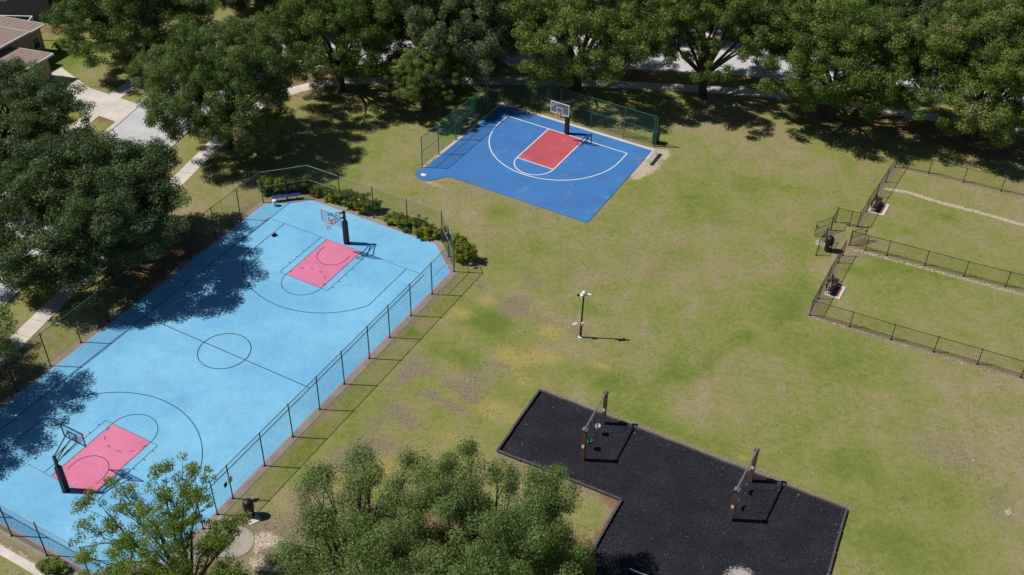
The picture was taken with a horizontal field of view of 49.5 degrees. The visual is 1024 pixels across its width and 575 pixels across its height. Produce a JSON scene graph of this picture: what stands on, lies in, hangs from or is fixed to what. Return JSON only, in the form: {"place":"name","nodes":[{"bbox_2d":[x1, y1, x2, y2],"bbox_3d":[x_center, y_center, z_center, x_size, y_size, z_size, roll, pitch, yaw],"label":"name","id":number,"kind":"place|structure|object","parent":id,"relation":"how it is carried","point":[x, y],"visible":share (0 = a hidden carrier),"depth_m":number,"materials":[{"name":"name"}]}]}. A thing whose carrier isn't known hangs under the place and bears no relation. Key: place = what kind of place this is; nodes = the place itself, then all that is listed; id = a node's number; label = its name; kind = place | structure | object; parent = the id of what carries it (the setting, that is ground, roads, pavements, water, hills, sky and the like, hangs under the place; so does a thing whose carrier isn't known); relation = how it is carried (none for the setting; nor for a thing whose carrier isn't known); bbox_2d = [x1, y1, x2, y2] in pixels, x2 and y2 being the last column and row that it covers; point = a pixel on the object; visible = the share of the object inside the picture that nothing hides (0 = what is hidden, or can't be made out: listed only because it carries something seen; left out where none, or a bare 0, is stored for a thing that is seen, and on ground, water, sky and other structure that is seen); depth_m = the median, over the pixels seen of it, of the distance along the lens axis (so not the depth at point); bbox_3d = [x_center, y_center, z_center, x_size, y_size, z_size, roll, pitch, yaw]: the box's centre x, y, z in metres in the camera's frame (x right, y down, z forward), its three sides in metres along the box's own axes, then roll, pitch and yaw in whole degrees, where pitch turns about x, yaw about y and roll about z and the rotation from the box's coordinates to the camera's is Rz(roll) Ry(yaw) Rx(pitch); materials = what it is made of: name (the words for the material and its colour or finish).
{"place":"outdoors","nodes":[
{"label":"outdoors","id":0,"kind":"place"},
{"bbox_2d":[0,16,53,84],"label":"house","id":1,"kind":"structure","parent":0,"point":[22,39],"depth_m":107.63,"materials":[{"name":"paint"}]},
{"bbox_2d":[31,35,40,49],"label":"window","id":2,"kind":"structure","parent":1,"relation":"in","point":[35,41],"depth_m":110.50,"materials":[{"name":"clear glass"}]},
{"bbox_2d":[48,67,135,121],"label":"driveway","id":3,"kind":"structure","parent":0,"point":[111,107],"depth_m":104.76,"materials":[{"name":"concrete"}]},
{"bbox_2d":[203,515,224,559],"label":"gate path","id":4,"kind":"structure","parent":0,"point":[218,555],"depth_m":65.67,"materials":[{"name":"concrete"}]},
{"bbox_2d":[1,18,995,195],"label":"sidewalk","id":5,"kind":"structure","parent":0,"point":[123,90],"depth_m":106.67,"materials":[{"name":"grey concrete"}]},
{"bbox_2d":[0,0,1023,574],"bbox_3d":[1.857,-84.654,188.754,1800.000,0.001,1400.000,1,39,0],"label":"ground","id":6,"kind":"structure","parent":0,"point":[694,168],"depth_m":82.90,"materials":[{"name":"green plant"}]},
{"bbox_2d":[0,300,20,361],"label":"oak tree","id":7,"kind":"object","parent":6,"relation":"on","point":[5,346],"visible":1,"depth_m":71.60,"materials":[{"name":"green plant"}]},
{"bbox_2d":[0,15,33,20],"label":"porch screen","id":8,"kind":"object","parent":6,"relation":"on","point":[14,16],"visible":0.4,"depth_m":112.54,"materials":[{"name":"white metal"}]},
{"bbox_2d":[0,545,51,574],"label":"footpath","id":9,"kind":"structure","parent":6,"relation":"on","point":[18,560],"depth_m":63.84,"materials":[{"name":"concrete"}]},
{"bbox_2d":[0,0,60,19],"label":"house","id":10,"kind":"structure","parent":6,"relation":"on","point":[34,8],"depth_m":116.94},
{"bbox_2d":[0,55,95,192],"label":"oak tree","id":11,"kind":"object","parent":6,"relation":"on","point":[25,104],"visible":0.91,"depth_m":90.29,"materials":[{"name":"green plant"}]},
{"bbox_2d":[35,555,68,573],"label":"bush","id":12,"kind":"object","parent":6,"relation":"on","point":[55,564],"visible":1,"depth_m":63.03,"materials":[{"name":"green plant"}]},
{"bbox_2d":[52,38,65,48],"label":"bush","id":13,"kind":"object","parent":6,"relation":"on","point":[54,44],"visible":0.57,"depth_m":112.25,"materials":[{"name":"green plant"}]},
{"bbox_2d":[0,128,192,299],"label":"oak tree","id":14,"kind":"object","parent":6,"relation":"on","point":[141,194],"visible":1,"depth_m":78.94,"materials":[{"name":"green plant"}]},
{"bbox_2d":[39,0,218,76],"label":"oak tree","id":15,"kind":"object","parent":6,"relation":"on","point":[113,12],"visible":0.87,"depth_m":104.22,"materials":[{"name":"green plant"}]},
{"bbox_2d":[64,452,251,574],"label":"young tree","id":16,"kind":"object","parent":6,"relation":"on","point":[212,542],"visible":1,"depth_m":58.56,"materials":[{"name":"green plant"}]},
{"bbox_2d":[172,545,207,570],"bbox_3d":[-18.717,15.687,64.221,2.000,0.077,1.800,20,43,22],"label":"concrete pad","id":17,"kind":"object","parent":6,"relation":"on","point":[194,559],"visible":0.08,"depth_m":64.25,"materials":[{"name":"grey concrete"}]},
{"bbox_2d":[125,14,297,155],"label":"oak tree","id":18,"kind":"object","parent":6,"relation":"on","point":[237,82],"visible":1,"depth_m":92.11,"materials":[{"name":"green plant"}]},
{"bbox_2d":[0,197,457,574],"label":"court base","id":19,"kind":"object","parent":6,"relation":"on","point":[310,420],"visible":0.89,"depth_m":77.74,"materials":[{"name":"grey concrete"}]},
{"bbox_2d":[0,200,450,574],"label":"court","id":20,"kind":"object","parent":19,"relation":"on","point":[218,355],"visible":0.99,"depth_m":76.68,"materials":[{"name":"blue paint"}]},
{"bbox_2d":[52,423,86,493],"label":"basketball hoop","id":21,"kind":"object","parent":20,"relation":"on","point":[62,479],"visible":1,"depth_m":66.80,"materials":[{"name":"black metal"}]},
{"bbox_2d":[272,199,276,206],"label":"water cooler","id":22,"kind":"object","parent":20,"relation":"on","point":[274,203],"visible":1,"depth_m":91.54,"materials":[{"name":"white plastic"}]},
{"bbox_2d":[320,208,349,244],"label":"basketball hoop","id":23,"kind":"object","parent":20,"relation":"on","point":[345,230],"visible":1,"depth_m":86.16,"materials":[{"name":"black metal"}]},
{"bbox_2d":[0,164,455,574],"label":"chain link fence","id":24,"kind":"object","parent":19,"relation":"on","point":[450,255],"visible":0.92,"depth_m":77.98,"materials":[{"name":"black wire"}]},
{"bbox_2d":[224,475,232,487],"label":"court sign","id":25,"kind":"object","parent":24,"relation":"attached to","point":[230,479],"visible":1,"depth_m":66.52,"materials":[{"name":"white metal"}]},
{"bbox_2d":[272,193,299,201],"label":"flat bench","id":26,"kind":"object","parent":19,"relation":"on","point":[286,195],"visible":0.97,"depth_m":92.29,"materials":[{"name":"blue paint"}]},
{"bbox_2d":[216,527,253,557],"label":"concrete pad","id":27,"kind":"object","parent":6,"relation":"on","point":[242,545],"visible":0.6,"depth_m":65.03,"materials":[{"name":"beige concrete"}]},
{"bbox_2d":[216,0,280,19],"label":"oak tree","id":28,"kind":"object","parent":6,"relation":"on","point":[240,5],"visible":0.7,"depth_m":113.19,"materials":[{"name":"green plant"}]},
{"bbox_2d":[245,511,260,524],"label":"concrete pad","id":29,"kind":"object","parent":6,"relation":"on","point":[255,519],"visible":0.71,"depth_m":66.46,"materials":[{"name":"beige concrete"}]},
{"bbox_2d":[242,498,254,517],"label":"litter bin","id":30,"kind":"object","parent":29,"relation":"on","point":[248,504],"visible":0.95,"depth_m":65.91,"materials":[{"name":"black metal"}]},
{"bbox_2d":[256,173,311,195],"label":"hedge","id":31,"kind":"object","parent":6,"relation":"on","point":[281,186],"visible":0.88,"depth_m":92.84,"materials":[{"name":"green plant"}]},
{"bbox_2d":[309,183,334,197],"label":"bush","id":32,"kind":"object","parent":6,"relation":"on","point":[319,188],"visible":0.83,"depth_m":92.78,"materials":[{"name":"green plant"}]},
{"bbox_2d":[253,0,408,93],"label":"oak tree","id":33,"kind":"object","parent":6,"relation":"on","point":[315,20],"visible":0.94,"depth_m":100.22,"materials":[{"name":"green plant"}]},
{"bbox_2d":[324,186,347,202],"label":"bush","id":34,"kind":"object","parent":6,"relation":"on","point":[331,196],"visible":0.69,"depth_m":92.09,"materials":[{"name":"green plant"}]},
{"bbox_2d":[336,188,370,210],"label":"bush","id":35,"kind":"object","parent":6,"relation":"on","point":[347,204],"visible":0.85,"depth_m":91.47,"materials":[{"name":"green plant"}]},
{"bbox_2d":[353,196,382,214],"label":"bush","id":36,"kind":"object","parent":6,"relation":"on","point":[361,209],"visible":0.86,"depth_m":90.89,"materials":[{"name":"green plant"}]},
{"bbox_2d":[267,435,481,574],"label":"oak tree","id":37,"kind":"object","parent":6,"relation":"on","point":[364,553],"visible":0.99,"depth_m":57.95,"materials":[{"name":"green plant"}]},
{"bbox_2d":[382,211,404,223],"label":"bush","id":38,"kind":"object","parent":6,"relation":"on","point":[388,219],"visible":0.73,"depth_m":89.93,"materials":[{"name":"green plant"}]},
{"bbox_2d":[394,212,428,231],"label":"bush","id":39,"kind":"object","parent":6,"relation":"on","point":[403,220],"visible":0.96,"depth_m":89.18,"materials":[{"name":"green plant"}]},
{"bbox_2d":[377,40,466,113],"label":"oak tree","id":40,"kind":"object","parent":6,"relation":"on","point":[414,76],"visible":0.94,"depth_m":100.14,"materials":[{"name":"green plant"}]},
{"bbox_2d":[412,222,447,240],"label":"bush","id":41,"kind":"object","parent":6,"relation":"on","point":[424,230],"visible":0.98,"depth_m":88.37,"materials":[{"name":"green plant"}]},
{"bbox_2d":[370,0,527,87],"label":"oak tree","id":42,"kind":"object","parent":6,"relation":"on","point":[481,17],"visible":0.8,"depth_m":102.13,"materials":[{"name":"green plant"}]},
{"bbox_2d":[449,233,477,262],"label":"bush","id":43,"kind":"object","parent":6,"relation":"on","point":[462,242],"visible":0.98,"depth_m":85.88,"materials":[{"name":"green plant"}]},
{"bbox_2d":[0,33,929,222],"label":"kerb","id":44,"kind":"structure","parent":6,"relation":"on","point":[122,118],"depth_m":103.40,"materials":[{"name":"grey concrete"}]},
{"bbox_2d":[420,432,599,574],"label":"oak tree","id":45,"kind":"object","parent":6,"relation":"on","point":[505,539],"visible":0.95,"depth_m":58.20,"materials":[{"name":"green plant"}]},
{"bbox_2d":[1,62,1020,306],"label":"kerb","id":46,"kind":"structure","parent":6,"relation":"on","point":[12,295],"depth_m":110.94,"materials":[{"name":"grey concrete"}]},
{"bbox_2d":[415,105,651,222],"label":"painted court","id":47,"kind":"object","parent":6,"relation":"on","point":[579,174],"visible":1,"depth_m":97.62,"materials":[{"name":"blue paint"}]},
{"bbox_2d":[550,100,569,133],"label":"basketball hoop","id":48,"kind":"object","parent":47,"relation":"on","point":[567,122],"visible":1,"depth_m":99.53,"materials":[{"name":"black metal"}]},
{"bbox_2d":[421,71,658,167],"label":"chain link fence","id":49,"kind":"object","parent":6,"relation":"on","point":[487,96],"visible":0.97,"depth_m":101.27,"materials":[{"name":"green metal"}]},
{"bbox_2d":[436,102,653,158],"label":"court apron","id":50,"kind":"object","parent":6,"relation":"on","point":[531,112],"visible":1,"depth_m":102.15,"materials":[{"name":"grey concrete"}]},
{"bbox_2d":[499,0,664,92],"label":"oak tree","id":51,"kind":"object","parent":6,"relation":"on","point":[622,44],"visible":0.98,"depth_m":100.08,"materials":[{"name":"green plant"}]},
{"bbox_2d":[577,291,590,338],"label":"camera pole","id":52,"kind":"object","parent":6,"relation":"on","point":[583,295],"visible":1,"depth_m":78.12,"materials":[{"name":"white metal"}]},
{"bbox_2d":[575,0,668,25],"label":"oak tree","id":53,"kind":"object","parent":6,"relation":"on","point":[640,17],"visible":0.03,"depth_m":114.40,"materials":[{"name":"green plant"}]},
{"bbox_2d":[646,149,658,163],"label":"flat bench","id":54,"kind":"object","parent":6,"relation":"on","point":[652,155],"visible":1,"depth_m":98.10,"materials":[{"name":"metal"}]},
{"bbox_2d":[652,131,660,144],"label":"wheelie bin","id":55,"kind":"object","parent":6,"relation":"on","point":[657,138],"visible":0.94,"depth_m":100.02,"materials":[{"name":"green plastic"}]},
{"bbox_2d":[497,389,847,574],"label":"mulch bed","id":56,"kind":"object","parent":6,"relation":"on","point":[641,464],"visible":0.93,"depth_m":68.02,"materials":[{"name":"rubber"}]},
{"bbox_2d":[581,390,608,460],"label":"swing set","id":57,"kind":"object","parent":56,"relation":"on","point":[597,425],"visible":1,"depth_m":70.84,"materials":[{"name":"brown wood"}]},
{"bbox_2d":[629,568,645,574],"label":"balance rail","id":58,"kind":"object","parent":56,"relation":"on","point":[630,569],"visible":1,"depth_m":63.38,"materials":[{"name":"black metal"}]},
{"bbox_2d":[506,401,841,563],"bbox_3d":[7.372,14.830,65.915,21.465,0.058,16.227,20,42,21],"label":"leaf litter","id":59,"kind":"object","parent":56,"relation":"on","point":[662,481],"visible":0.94,"depth_m":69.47,"materials":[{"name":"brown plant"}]},
{"bbox_2d":[728,447,760,521],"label":"swing set","id":60,"kind":"object","parent":56,"relation":"on","point":[735,499],"visible":1,"depth_m":66.95,"materials":[{"name":"brown wood"}]},
{"bbox_2d":[699,0,718,30],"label":"oak tree","id":61,"kind":"object","parent":6,"relation":"on","point":[710,26],"visible":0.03,"depth_m":118.10,"materials":[{"name":"green plant"}]},
{"bbox_2d":[637,0,796,98],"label":"oak tree","id":62,"kind":"object","parent":6,"relation":"on","point":[678,16],"visible":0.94,"depth_m":99.35,"materials":[{"name":"green plant"}]},
{"bbox_2d":[771,0,882,50],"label":"oak tree","id":63,"kind":"object","parent":6,"relation":"on","point":[793,1],"visible":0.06,"depth_m":110.49,"materials":[{"name":"green plant"}]},
{"bbox_2d":[824,235,834,251],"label":"litter bin","id":64,"kind":"object","parent":6,"relation":"on","point":[829,241],"visible":1,"depth_m":87.66,"materials":[{"name":"black metal"}]},
{"bbox_2d":[824,283,845,298],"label":"bench pad","id":65,"kind":"object","parent":6,"relation":"on","point":[838,291],"visible":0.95,"depth_m":84.22,"materials":[{"name":"grey concrete"}]},
{"bbox_2d":[826,273,838,294],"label":"park bench","id":66,"kind":"object","parent":65,"relation":"on","point":[832,283],"visible":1,"depth_m":84.15,"materials":[{"name":"black metal"}]},
{"bbox_2d":[756,0,948,125],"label":"oak tree","id":67,"kind":"object","parent":6,"relation":"on","point":[869,25],"visible":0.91,"depth_m":96.93,"materials":[{"name":"green plant"}]},
{"bbox_2d":[868,202,888,215],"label":"bench pad","id":68,"kind":"object","parent":6,"relation":"on","point":[882,208],"visible":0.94,"depth_m":92.90,"materials":[{"name":"grey concrete"}]},
{"bbox_2d":[871,193,882,211],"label":"park bench","id":69,"kind":"object","parent":68,"relation":"on","point":[878,202],"visible":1,"depth_m":92.84,"materials":[{"name":"black metal"}]},
{"bbox_2d":[808,153,1023,377],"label":"dog park fence","id":70,"kind":"object","parent":6,"relation":"on","point":[868,238],"visible":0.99,"depth_m":86.54,"materials":[{"name":"black metal"}]},
{"bbox_2d":[865,0,991,48],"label":"oak tree","id":71,"kind":"object","parent":6,"relation":"on","point":[917,7],"visible":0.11,"depth_m":108.29,"materials":[{"name":"green plant"}]},
{"bbox_2d":[884,0,1023,148],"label":"oak tree","id":72,"kind":"object","parent":6,"relation":"on","point":[942,37],"visible":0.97,"depth_m":94.73,"materials":[{"name":"green plant"}]},
{"bbox_2d":[989,3,1022,36],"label":"oak tree","id":73,"kind":"object","parent":6,"relation":"on","point":[1012,29],"visible":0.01,"depth_m":108.85,"materials":[{"name":"green plant"}]},
{"bbox_2d":[0,77,1023,366],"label":"sidewalk","id":74,"kind":"structure","parent":0,"point":[40,319],"depth_m":106.58,"materials":[{"name":"grey concrete"}]},
{"bbox_2d":[0,34,1023,302],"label":"road","id":75,"kind":"structure","parent":0,"point":[132,124],"depth_m":111.64,"materials":[{"name":"grey asphalt"}]},
{"bbox_2d":[702,20,737,38],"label":"driveway","id":76,"kind":"structure","parent":0,"point":[718,35],"depth_m":117.82,"materials":[{"name":"concrete"}]}
]}

